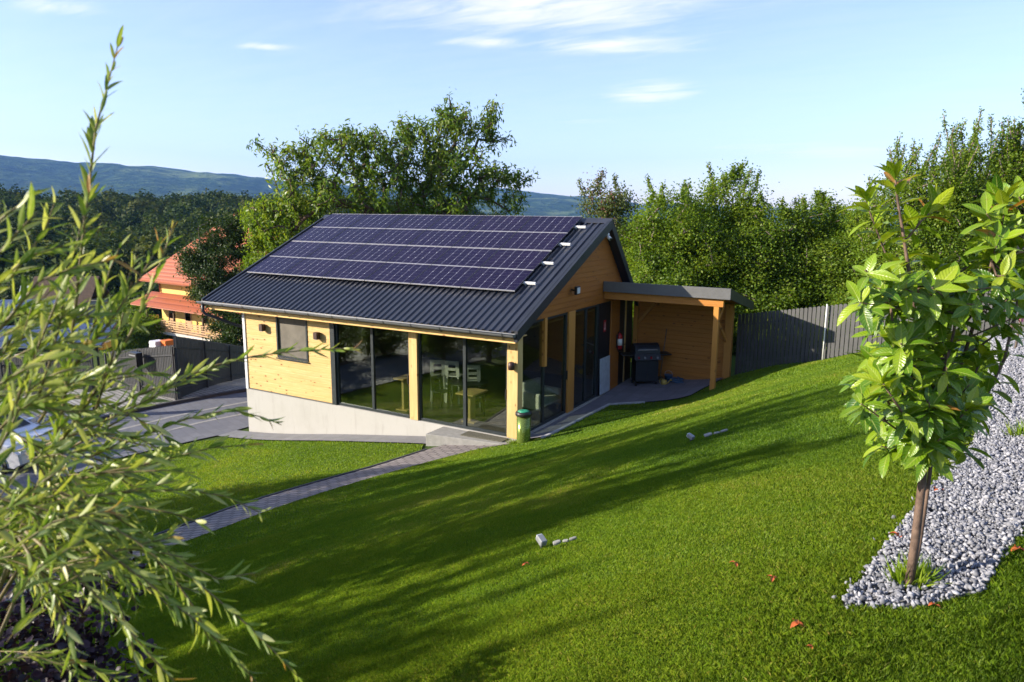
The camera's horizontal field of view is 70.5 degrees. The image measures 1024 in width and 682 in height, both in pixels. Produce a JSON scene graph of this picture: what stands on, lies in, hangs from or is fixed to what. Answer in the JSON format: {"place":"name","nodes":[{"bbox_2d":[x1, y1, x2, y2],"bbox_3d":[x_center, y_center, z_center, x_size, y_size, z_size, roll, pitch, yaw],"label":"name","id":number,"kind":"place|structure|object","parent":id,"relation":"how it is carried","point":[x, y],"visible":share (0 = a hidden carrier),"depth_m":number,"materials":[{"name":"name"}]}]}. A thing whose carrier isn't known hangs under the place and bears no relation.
{"place":"outdoors","nodes":[
{"label":"outdoors","id":0,"kind":"place"},
{"bbox_2d":[0,392,248,497],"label":"driveway","id":1,"kind":"structure","parent":0,"point":[210,428],"depth_m":23.94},
{"bbox_2d":[0,413,68,473],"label":"parked car","id":2,"kind":"object","parent":1,"relation":"on","point":[14,460],"visible":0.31,"depth_m":19.66,"materials":[{"name":"silver metal"}]},
{"bbox_2d":[61,414,241,455],"bbox_3d":[-11.103,2.884,23.272,14.607,0.186,0.861,-9,14,-42],"label":"drive band","id":3,"kind":"object","parent":1,"relation":"on","point":[185,426],"visible":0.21,"depth_m":24.15,"materials":[{"name":"concrete"}]},
{"bbox_2d":[96,401,246,434],"bbox_3d":[-12.482,2.833,24.088,14.607,0.159,0.861,-9,14,-42],"label":"drive band","id":4,"kind":"object","parent":1,"relation":"on","point":[179,415],"visible":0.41,"depth_m":25.24,"materials":[{"name":"concrete"}]},
{"bbox_2d":[0,438,421,582],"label":"grass","id":5,"kind":"structure","parent":0,"point":[283,454],"depth_m":17.66,"materials":[{"name":"green plant"}]},
{"bbox_2d":[0,443,509,601],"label":"path","id":6,"kind":"structure","parent":0,"point":[220,520],"depth_m":14.28,"materials":[{"name":"grey concrete"}]},
{"bbox_2d":[506,438,516,443],"bbox_3d":[0.011,2.382,17.299,0.366,0.193,0.367,-1,10,-9],"label":"grass tuft","id":7,"kind":"object","parent":6,"relation":"on","point":[512,441],"visible":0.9,"depth_m":17.32,"materials":[{"name":"green plant"}]},
{"bbox_2d":[0,155,903,229],"bbox_3d":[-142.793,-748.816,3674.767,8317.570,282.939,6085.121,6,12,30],"label":"hills","id":8,"kind":"structure","parent":0,"point":[40,174],"depth_m":2808.32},
{"bbox_2d":[1,235,977,597],"bbox_3d":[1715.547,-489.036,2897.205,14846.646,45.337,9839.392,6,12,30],"label":"ground","id":9,"kind":"structure","parent":0,"point":[101,357],"depth_m":22.51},
{"bbox_2d":[0,293,14,325],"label":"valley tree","id":10,"kind":"object","parent":9,"relation":"on","point":[9,324],"visible":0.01,"depth_m":83.17,"materials":[{"name":"green plant"}]},
{"bbox_2d":[0,272,27,325],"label":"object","id":11,"kind":"object","parent":9,"relation":"on","point":[17,285],"visible":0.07,"depth_m":92.26,"materials":[{"name":"green plant"}]},
{"bbox_2d":[0,298,67,323],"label":"solar carport","id":12,"kind":"object","parent":9,"relation":"on","point":[11,301],"visible":0.07,"depth_m":59.50,"materials":[{"name":"metal"}]},
{"bbox_2d":[26,269,50,284],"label":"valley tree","id":13,"kind":"object","parent":9,"relation":"on","point":[31,278],"depth_m":100.42,"materials":[{"name":"green plant"}]},
{"bbox_2d":[0,354,83,374],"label":"garden wall","id":14,"kind":"structure","parent":9,"relation":"on","point":[23,356],"depth_m":35.85,"materials":[{"name":"beige paint"}]},
{"bbox_2d":[0,322,116,365],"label":"solar carport","id":15,"kind":"object","parent":9,"relation":"on","point":[83,326],"visible":0.17,"depth_m":44.24,"materials":[{"name":"metal"}]},
{"bbox_2d":[30,276,111,324],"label":"timber shed","id":16,"kind":"structure","parent":9,"relation":"on","point":[89,290],"depth_m":74.39,"materials":[{"name":"grey wood"}]},
{"bbox_2d":[50,340,111,351],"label":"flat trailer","id":17,"kind":"object","parent":9,"relation":"on","point":[108,344],"visible":0.13,"depth_m":48.58,"materials":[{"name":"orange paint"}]},
{"bbox_2d":[108,287,133,314],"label":"valley tree","id":18,"kind":"object","parent":9,"relation":"on","point":[111,292],"visible":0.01,"depth_m":90.45,"materials":[{"name":"green plant"}]},
{"bbox_2d":[0,377,245,426],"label":"cobbled yard","id":19,"kind":"structure","parent":9,"relation":"on","point":[240,383],"depth_m":28.08,"materials":[{"name":"grey stone"}]},
{"bbox_2d":[0,353,93,399],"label":"picket fence","id":20,"kind":"object","parent":19,"relation":"on","point":[16,363],"visible":0.16,"depth_m":30.36,"materials":[{"name":"grey wood"}]},
{"bbox_2d":[83,377,99,409],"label":"gate pillar","id":21,"kind":"structure","parent":19,"relation":"on","point":[91,388],"depth_m":24.88,"materials":[{"name":"metal"}]},
{"bbox_2d":[173,336,245,399],"bbox_3d":[-12.296,0.827,31.943,0.136,3.803,9.675,1,10,3],"label":"picket fence","id":22,"kind":"object","parent":19,"relation":"on","point":[195,352],"visible":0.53,"depth_m":29.32,"materials":[{"name":"grey wood"}]},
{"bbox_2d":[104,345,177,399],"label":"picket gate","id":23,"kind":"structure","parent":22,"relation":"attached to","point":[166,358],"depth_m":27.92,"materials":[{"name":"grey wood"}]},
{"bbox_2d":[128,351,142,366],"bbox_3d":[-14.464,0.698,27.830,0.528,0.540,0.286,6,12,30],"label":"mailbox","id":24,"kind":"object","parent":23,"relation":"attached to","point":[137,361],"visible":0.88,"depth_m":27.71,"materials":[{"name":"black plastic"}]},
{"bbox_2d":[103,299,160,349],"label":"valley tree","id":25,"kind":"object","parent":9,"relation":"on","point":[133,307],"visible":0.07,"depth_m":73.34,"materials":[{"name":"green plant"}]},
{"bbox_2d":[100,311,172,362],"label":"valley tree","id":26,"kind":"object","parent":9,"relation":"on","point":[140,339],"visible":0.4,"depth_m":63.05,"materials":[{"name":"green plant"}]},
{"bbox_2d":[132,282,161,334],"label":"valley tree","id":27,"kind":"object","parent":9,"relation":"on","point":[156,311],"visible":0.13,"depth_m":95.88,"materials":[{"name":"green plant"}]},
{"bbox_2d":[51,388,246,429],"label":"kerb","id":28,"kind":"structure","parent":9,"relation":"on","point":[164,404],"depth_m":26.94,"materials":[{"name":"grey concrete"}]},
{"bbox_2d":[149,339,160,347],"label":"crate","id":29,"kind":"object","parent":9,"relation":"on","point":[155,343],"visible":0.57,"depth_m":57.63,"materials":[{"name":"white plastic"}]},
{"bbox_2d":[160,339,172,349],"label":"crate","id":30,"kind":"object","parent":9,"relation":"on","point":[165,342],"visible":0.5,"depth_m":57.67,"materials":[{"name":"orange paint"}]},
{"bbox_2d":[130,227,280,340],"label":"yellow house","id":31,"kind":"structure","parent":9,"relation":"on","point":[182,318],"depth_m":63.74,"materials":[{"name":"paint"}]},
{"bbox_2d":[168,310,172,324],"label":"balcony door","id":32,"kind":"structure","parent":31,"relation":"in","point":[170,314],"depth_m":65.74,"materials":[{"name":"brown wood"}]},
{"bbox_2d":[184,312,191,328],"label":"balcony door","id":33,"kind":"structure","parent":31,"relation":"in","point":[188,318],"depth_m":64.21,"materials":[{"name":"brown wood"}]},
{"bbox_2d":[204,315,209,331],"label":"balcony door","id":34,"kind":"structure","parent":31,"relation":"in","point":[205,320],"depth_m":62.75,"materials":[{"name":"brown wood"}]},
{"bbox_2d":[3,448,426,586],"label":"path kerb","id":35,"kind":"structure","parent":9,"relation":"on","point":[189,522],"depth_m":14.73,"materials":[{"name":"grey concrete"}]},
{"bbox_2d":[171,208,263,345],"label":"rowan tree","id":36,"kind":"object","parent":9,"relation":"on","point":[205,263],"visible":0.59,"depth_m":37.23,"materials":[{"name":"green plant"}]},
{"bbox_2d":[234,193,326,270],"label":"bushy tree","id":37,"kind":"object","parent":9,"relation":"on","point":[275,242],"visible":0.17,"depth_m":35.48,"materials":[{"name":"green plant"}]},
{"bbox_2d":[0,184,631,300],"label":"forest","id":38,"kind":"object","parent":9,"relation":"on","point":[141,218],"visible":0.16,"depth_m":189.29,"materials":[{"name":"green plant"}]},
{"bbox_2d":[240,118,418,247],"bbox_3d":[-8.251,-4.277,33.549,7.870,11.663,4.363,3,11,14],"label":"cherry tree","id":39,"kind":"object","parent":9,"relation":"on","point":[322,200],"visible":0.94,"depth_m":32.59,"materials":[{"name":"green plant"}]},
{"bbox_2d":[218,430,444,444],"bbox_3d":[-5.183,2.696,20.426,8.700,1.228,0.700,6,12,30],"label":"paving strip","id":40,"kind":"object","parent":9,"relation":"on","point":[332,437],"visible":0.91,"depth_m":20.45,"materials":[{"name":"grey concrete"}]},
{"bbox_2d":[196,215,637,439],"bbox_3d":[-2.702,0.062,22.881,11.180,7.875,8.186,6,12,30],"label":"timber cabin","id":41,"kind":"object","parent":9,"relation":"on","point":[548,328],"visible":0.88,"depth_m":20.76,"materials":[{"name":"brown wood"}]},
{"bbox_2d":[259,324,265,331],"bbox_3d":[-7.431,-0.399,21.561,0.150,0.212,0.170,6,12,30],"label":"wall lamp","id":42,"kind":"object","parent":41,"relation":"attached to","point":[261,327],"visible":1,"depth_m":21.49,"materials":[{"name":"brown metal"}]},
{"bbox_2d":[275,317,308,362],"bbox_3d":[-6.402,-0.068,21.127,1.310,1.295,0.160,6,12,30],"label":"window","id":43,"kind":"structure","parent":41,"relation":"in","point":[289,331],"depth_m":21.14,"materials":[{"name":"glass"}]},
{"bbox_2d":[313,332,319,339],"bbox_3d":[-5.510,-0.145,20.456,0.150,0.212,0.170,6,12,30],"label":"wall lamp","id":44,"kind":"object","parent":41,"relation":"attached to","point":[316,335],"visible":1,"depth_m":20.39,"materials":[{"name":"brown metal"}]},
{"bbox_2d":[335,319,409,417],"bbox_3d":[-3.803,0.708,19.759,2.640,2.500,0.135,6,12,30],"label":"glass door","id":45,"kind":"structure","parent":41,"relation":"in","point":[372,342],"depth_m":19.89,"materials":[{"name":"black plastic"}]},
{"bbox_2d":[393,374,408,411],"bbox_3d":[-2.948,1.436,20.033,0.400,0.920,0.600,6,12,30],"label":"pedestal table","id":46,"kind":"object","parent":41,"relation":"on","point":[405,394],"visible":0.72,"depth_m":19.97,"materials":[{"name":"yellow wood"}]},
{"bbox_2d":[247,214,585,291],"bbox_3d":[-3.034,-2.873,21.874,10.150,1.832,3.879,6,12,30],"label":"solar array","id":47,"kind":"object","parent":41,"relation":"on","point":[498,253],"visible":1,"depth_m":21.45,"materials":[{"name":"glass"}]},
{"bbox_2d":[430,360,445,401],"bbox_3d":[-2.129,1.108,20.994,0.445,1.238,0.477,1,10,2],"label":"bar chair","id":48,"kind":"object","parent":41,"relation":"on","point":[432,367],"visible":0.79,"depth_m":20.74,"materials":[{"name":"white paint"}]},
{"bbox_2d":[430,374,452,407],"bbox_3d":[-1.997,1.409,20.500,0.477,0.826,0.445,9,13,39],"label":"chair","id":49,"kind":"object","parent":41,"relation":"on","point":[441,391],"visible":1,"depth_m":20.49,"materials":[{"name":"plastic"}]},
{"bbox_2d":[445,360,462,403],"bbox_3d":[-1.638,1.144,20.795,0.445,1.246,0.477,4,11,19],"label":"bar chair","id":50,"kind":"object","parent":41,"relation":"on","point":[457,374],"visible":0.88,"depth_m":20.60,"materials":[{"name":"white paint"}]},
{"bbox_2d":[418,328,506,435],"bbox_3d":[-1.258,0.991,18.286,2.730,2.500,0.135,6,12,30],"label":"glass door","id":51,"kind":"structure","parent":41,"relation":"in","point":[465,420],"depth_m":18.40,"materials":[{"name":"black glass"}]},
{"bbox_2d":[449,377,488,408],"bbox_3d":[-1.212,1.490,20.336,1.120,0.730,1.120,6,12,30],"label":"round table","id":52,"kind":"object","parent":41,"relation":"on","point":[459,382],"visible":0.6,"depth_m":20.15,"materials":[{"name":"black plastic"}]},
{"bbox_2d":[455,388,487,423],"bbox_3d":[-1.053,1.707,18.947,0.550,0.800,0.700,6,12,30],"label":"pedestal table","id":53,"kind":"object","parent":41,"relation":"on","point":[472,393],"visible":0.91,"depth_m":18.87,"materials":[{"name":"yellow wood"}]},
{"bbox_2d":[467,365,480,407],"bbox_3d":[-1.098,1.231,20.392,0.445,1.225,0.477,0,10,-1],"label":"bar chair","id":54,"kind":"object","parent":41,"relation":"on","point":[478,374],"visible":0.62,"depth_m":20.12,"materials":[{"name":"white paint"}]},
{"bbox_2d":[467,386,484,415],"bbox_3d":[-0.971,1.589,19.547,0.445,0.826,0.477,-2,10,-12],"label":"chair","id":55,"kind":"object","parent":41,"relation":"on","point":[480,398],"visible":0.57,"depth_m":19.42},
{"bbox_2d":[508,362,514,369],"bbox_3d":[-0.011,0.595,17.265,0.160,0.200,0.183,6,12,30],"label":"wall lamp","id":56,"kind":"object","parent":41,"relation":"attached to","point":[511,365],"visible":1,"depth_m":17.19,"materials":[{"name":"black metal"}]},
{"bbox_2d":[531,312,567,430],"bbox_3d":[0.836,0.783,18.649,0.135,2.810,2.490,6,12,30],"label":"glass door","id":57,"kind":"structure","parent":41,"relation":"in","point":[565,373],"depth_m":19.46,"materials":[{"name":"black plastic"}]},
{"bbox_2d":[571,286,579,294],"bbox_3d":[1.685,-1.357,19.355,0.229,0.220,0.230,6,12,30],"label":"floodlight","id":58,"kind":"object","parent":41,"relation":"attached to","point":[576,289],"visible":1,"depth_m":19.25,"materials":[{"name":"black plastic"}]},
{"bbox_2d":[573,304,598,408],"bbox_3d":[2.093,0.411,20.749,0.135,2.810,1.680,6,12,30],"label":"glass door","id":59,"kind":"structure","parent":41,"relation":"in","point":[584,400],"depth_m":20.95,"materials":[{"name":"black plastic"}]},
{"bbox_2d":[596,301,610,396],"bbox_3d":[2.722,0.221,21.824,0.110,2.810,0.840,6,12,30],"label":"door leaf","id":60,"kind":"structure","parent":41,"relation":"in","point":[604,308],"depth_m":21.65,"materials":[{"name":"black plastic"}]},
{"bbox_2d":[616,329,621,351],"bbox_3d":[3.326,0.007,22.427,0.190,0.695,0.330,1,10,4],"label":"fire extinguisher","id":61,"kind":"object","parent":41,"relation":"attached to","point":[619,341],"visible":1,"depth_m":22.40,"materials":[{"name":"red metal"}]},
{"bbox_2d":[617,300,632,384],"bbox_3d":[3.574,-0.031,23.250,0.110,2.810,1.160,6,12,30],"label":"door leaf","id":62,"kind":"structure","parent":41,"relation":"in","point":[622,302],"depth_m":23.28,"materials":[{"name":"black plastic"}]},
{"bbox_2d":[382,87,540,215],"bbox_3d":[-2.661,-5.202,34.395,7.057,13.327,4.817,6,12,30],"label":"cherry tree","id":63,"kind":"object","parent":9,"relation":"on","point":[449,124],"visible":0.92,"depth_m":33.54,"materials":[{"name":"green plant"}]},
{"bbox_2d":[426,426,514,445],"bbox_3d":[-1.016,2.562,17.872,2.200,0.400,0.754,6,12,30],"label":"door step","id":64,"kind":"object","parent":9,"relation":"on","point":[445,436],"depth_m":17.90,"materials":[{"name":"concrete"}]},
{"bbox_2d":[461,431,508,441],"bbox_3d":[-0.679,2.356,17.813,1.160,0.022,0.380,6,12,30],"label":"doormat","id":65,"kind":"object","parent":64,"relation":"on","point":[484,436],"visible":1,"depth_m":17.80,"materials":[{"name":"grey fabric"}]},
{"bbox_2d":[0,335,1023,681],"bbox_3d":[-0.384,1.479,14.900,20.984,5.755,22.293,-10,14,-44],"label":"grass","id":66,"kind":"structure","parent":9,"relation":"on","point":[636,441],"depth_m":4.64,"materials":[{"name":"green plant"}]},
{"bbox_2d":[0,538,165,681],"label":"purple shrub","id":67,"kind":"object","parent":66,"relation":"on","point":[51,671],"visible":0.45,"depth_m":2.56,"materials":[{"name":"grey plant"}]},
{"bbox_2d":[0,24,361,681],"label":"dappled willow","id":68,"kind":"object","parent":66,"relation":"on","point":[44,528],"visible":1,"depth_m":1.35,"materials":[{"name":"green plant"}]},
{"bbox_2d":[515,409,531,443],"bbox_3d":[0.276,2.032,17.195,0.400,0.800,0.400,6,12,30],"label":"waste bin","id":69,"kind":"object","parent":66,"relation":"on","point":[523,425],"visible":0.93,"depth_m":17.06,"materials":[{"name":"green metal"}]},
{"bbox_2d":[536,534,546,548],"bbox_3d":[0.195,1.360,4.806,0.048,0.143,0.084,-5,12,-28],"label":"garden spotlight","id":70,"kind":"object","parent":66,"relation":"on","point":[541,539],"visible":0.81,"depth_m":4.78,"materials":[{"name":"grey plastic"}]},
{"bbox_2d":[553,536,576,545],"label":"stone slab","id":71,"kind":"structure","parent":66,"relation":"on","point":[556,542],"depth_m":4.68,"materials":[{"name":"white stone"}]},
{"bbox_2d":[687,433,694,441],"bbox_3d":[1.893,1.051,7.679,0.048,0.143,0.084,-8,13,-39],"label":"garden spotlight","id":72,"kind":"object","parent":66,"relation":"on","point":[690,436],"visible":0.83,"depth_m":7.65,"materials":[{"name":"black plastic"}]},
{"bbox_2d":[704,429,727,436],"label":"stone slab","id":73,"kind":"structure","parent":66,"relation":"on","point":[710,433],"depth_m":7.55,"materials":[{"name":"grey stone"}]},
{"bbox_2d":[790,619,803,627],"bbox_3d":[1.131,1.114,2.855,0.055,0.021,0.068,6,12,30],"label":"fallen leaf","id":74,"kind":"object","parent":66,"relation":"on","point":[794,623],"visible":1,"depth_m":2.85,"materials":[{"name":"orange plant"}]},
{"bbox_2d":[822,304,827,359],"bbox_3d":[8.733,-0.239,20.220,0.031,1.593,0.031,-7,13,-36],"label":"marker pole","id":75,"kind":"object","parent":66,"relation":"on","point":[824,331],"visible":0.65,"depth_m":20.20,"materials":[{"name":"white paint"}]},
{"bbox_2d":[735,290,1023,374],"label":"slat fence","id":76,"kind":"object","parent":66,"relation":"on","point":[795,334],"visible":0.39,"depth_m":20.92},
{"bbox_2d":[831,333,1023,611],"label":"gravel","id":77,"kind":"structure","parent":66,"relation":"on","point":[959,527],"depth_m":3.60,"materials":[{"name":"grey gravel"}]},
{"bbox_2d":[881,550,949,589],"bbox_3d":[1.687,0.963,2.995,0.283,0.163,0.268,-1,10,-9],"label":"grass tuft","id":78,"kind":"object","parent":77,"relation":"on","point":[898,575],"visible":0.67,"depth_m":3.01,"materials":[{"name":"green plant"}]},
{"bbox_2d":[836,159,1023,591],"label":"cherry laurel","id":79,"kind":"object","parent":77,"relation":"on","point":[927,414],"visible":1,"depth_m":2.82,"materials":[{"name":"green plant"}]},
{"bbox_2d":[1001,416,1023,436],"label":"grass tuft","id":80,"kind":"object","parent":77,"relation":"on","point":[1017,432],"visible":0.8,"depth_m":5.14,"materials":[{"name":"green plant"}]},
{"bbox_2d":[1012,227,1022,347],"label":"cherry laurel","id":81,"kind":"object","parent":77,"relation":"on","point":[1016,342],"visible":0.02,"depth_m":8.62,"materials":[{"name":"green plant"}]},
{"bbox_2d":[1010,544,1023,550],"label":"fallen leaf","id":82,"kind":"object","parent":66,"relation":"on","point":[1015,547],"visible":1,"depth_m":3.18,"materials":[{"name":"orange plant"}]},
{"bbox_2d":[541,401,644,437],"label":"terrace kerb","id":83,"kind":"structure","parent":9,"relation":"on","point":[577,420],"depth_m":19.48,"materials":[{"name":"grey concrete"}]},
{"bbox_2d":[570,166,661,277],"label":"orchard tree","id":84,"kind":"object","parent":9,"relation":"on","point":[610,200],"visible":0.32,"depth_m":28.79,"materials":[{"name":"green plant"}]},
{"bbox_2d":[618,174,749,358],"bbox_3d":[6.203,-2.499,27.275,6.053,7.518,4.798,6,12,30],"label":"orchard tree","id":85,"kind":"object","parent":9,"relation":"on","point":[680,236],"visible":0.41,"depth_m":26.56,"materials":[{"name":"green plant"}]},
{"bbox_2d":[660,157,798,352],"bbox_3d":[7.950,-2.972,28.294,6.262,8.182,4.811,6,12,30],"label":"orchard tree","id":86,"kind":"object","parent":9,"relation":"on","point":[713,192],"visible":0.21,"depth_m":27.25,"materials":[{"name":"green plant"}]},
{"bbox_2d":[715,188,830,352],"bbox_3d":[9.802,-2.495,27.643,4.798,6.496,6.316,6,12,30],"label":"orchard tree","id":87,"kind":"object","parent":9,"relation":"on","point":[768,278],"visible":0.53,"depth_m":26.17,"materials":[{"name":"green plant"}]},
{"bbox_2d":[759,186,864,347],"bbox_3d":[11.419,-2.620,27.543,4.775,6.403,5.847,5,11,24],"label":"orchard tree","id":88,"kind":"object","parent":9,"relation":"on","point":[823,203],"visible":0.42,"depth_m":26.18,"materials":[{"name":"green plant"}]},
{"bbox_2d":[822,203,868,226],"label":"orchard tree","id":89,"kind":"object","parent":9,"relation":"on","point":[843,213],"visible":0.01,"depth_m":33.20,"materials":[{"name":"green plant"}]},
{"bbox_2d":[794,203,920,343],"bbox_3d":[12.686,-2.412,26.790,6.303,5.644,4.798,-7,12,-34],"label":"orchard tree","id":90,"kind":"object","parent":9,"relation":"on","point":[836,239],"visible":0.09,"depth_m":25.82,"materials":[{"name":"green plant"}]},
{"bbox_2d":[815,122,1021,344],"bbox_3d":[12.664,-3.007,22.656,5.668,7.479,4.367,6,12,30],"label":"plum tree","id":91,"kind":"object","parent":9,"relation":"on","point":[914,187],"visible":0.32,"depth_m":22.01,"materials":[{"name":"green plant"}]},
{"bbox_2d":[915,106,1023,331],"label":"plum tree","id":92,"kind":"object","parent":9,"relation":"on","point":[991,156],"visible":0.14,"depth_m":22.71,"materials":[{"name":"green plant"}]},
{"bbox_2d":[961,88,1023,322],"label":"plum tree","id":93,"kind":"object","parent":9,"relation":"on","point":[1011,134],"visible":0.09,"depth_m":22.74,"materials":[{"name":"green plant"}]},
{"bbox_2d":[0,0,1023,210],"label":"sky","id":94,"kind":"structure","parent":0,"point":[813,94],"materials":[{"name":"blue"}]},
{"bbox_2d":[522,377,560,413],"bbox_3d":[0.761,1.509,20.108,0.770,0.800,1.000,9,13,40],"label":"armchair","id":95,"kind":"object","parent":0,"point":[531,393],"visible":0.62,"depth_m":19.97,"materials":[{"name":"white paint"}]},
{"bbox_2d":[530,377,721,437],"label":"terrace","id":96,"kind":"structure","parent":0,"point":[627,390],"depth_m":21.61,"materials":[{"name":"grey concrete"}]},
{"bbox_2d":[599,355,609,394],"bbox_3d":[2.810,1.027,21.937,0.065,1.095,0.720,6,12,30],"label":"leaning board","id":97,"kind":"object","parent":96,"relation":"on","point":[604,381],"visible":1,"depth_m":21.89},
{"bbox_2d":[619,343,671,385],"bbox_3d":[4.195,0.734,22.819,1.590,1.346,0.627,-1,10,-7],"label":"gas grill","id":98,"kind":"object","parent":96,"relation":"on","point":[645,357],"visible":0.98,"depth_m":22.62,"materials":[{"name":"black metal"}]},
{"bbox_2d":[635,362,658,380],"bbox_3d":[4.221,0.946,22.644,0.720,0.604,0.012,-1,10,-7],"label":"door","id":99,"kind":"structure","parent":98,"relation":"in","point":[645,371],"depth_m":22.64,"materials":[{"name":"metal"}]},
{"bbox_2d":[658,329,666,379],"bbox_3d":[4.788,0.451,23.183,0.300,1.702,0.214,6,12,30],"label":"broom","id":100,"kind":"object","parent":96,"relation":"on","point":[660,377],"visible":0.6,"depth_m":23.20,"materials":[{"name":"brown wood"}]},
{"bbox_2d":[659,379,671,384],"bbox_3d":[4.811,1.285,22.707,0.411,0.250,0.166,6,12,30],"label":"watering can","id":101,"kind":"object","parent":96,"relation":"on","point":[664,382],"visible":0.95,"depth_m":22.66,"materials":[{"name":"yellow plastic"}]},
{"bbox_2d":[664,370,672,380],"bbox_3d":[4.976,1.131,23.017,0.280,0.405,0.280,6,12,30],"label":"bucket","id":102,"kind":"object","parent":96,"relation":"on","point":[668,376],"visible":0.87,"depth_m":22.94,"materials":[{"name":"blue plastic"}]},
{"bbox_2d":[603,281,753,389],"bbox_3d":[5.000,-0.091,21.823,3.693,3.455,2.955,6,12,30],"label":"canopy","id":103,"kind":"object","parent":96,"relation":"on","point":[697,323],"visible":0.81,"depth_m":22.47,"materials":[{"name":"brown wood"}]},
{"bbox_2d":[667,376,683,382],"bbox_3d":[5.294,1.238,22.734,0.852,0.168,0.466,6,12,30],"label":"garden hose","id":104,"kind":"object","parent":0,"point":[677,380],"visible":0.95,"depth_m":22.67,"materials":[{"name":"blue plastic"}]}
]}

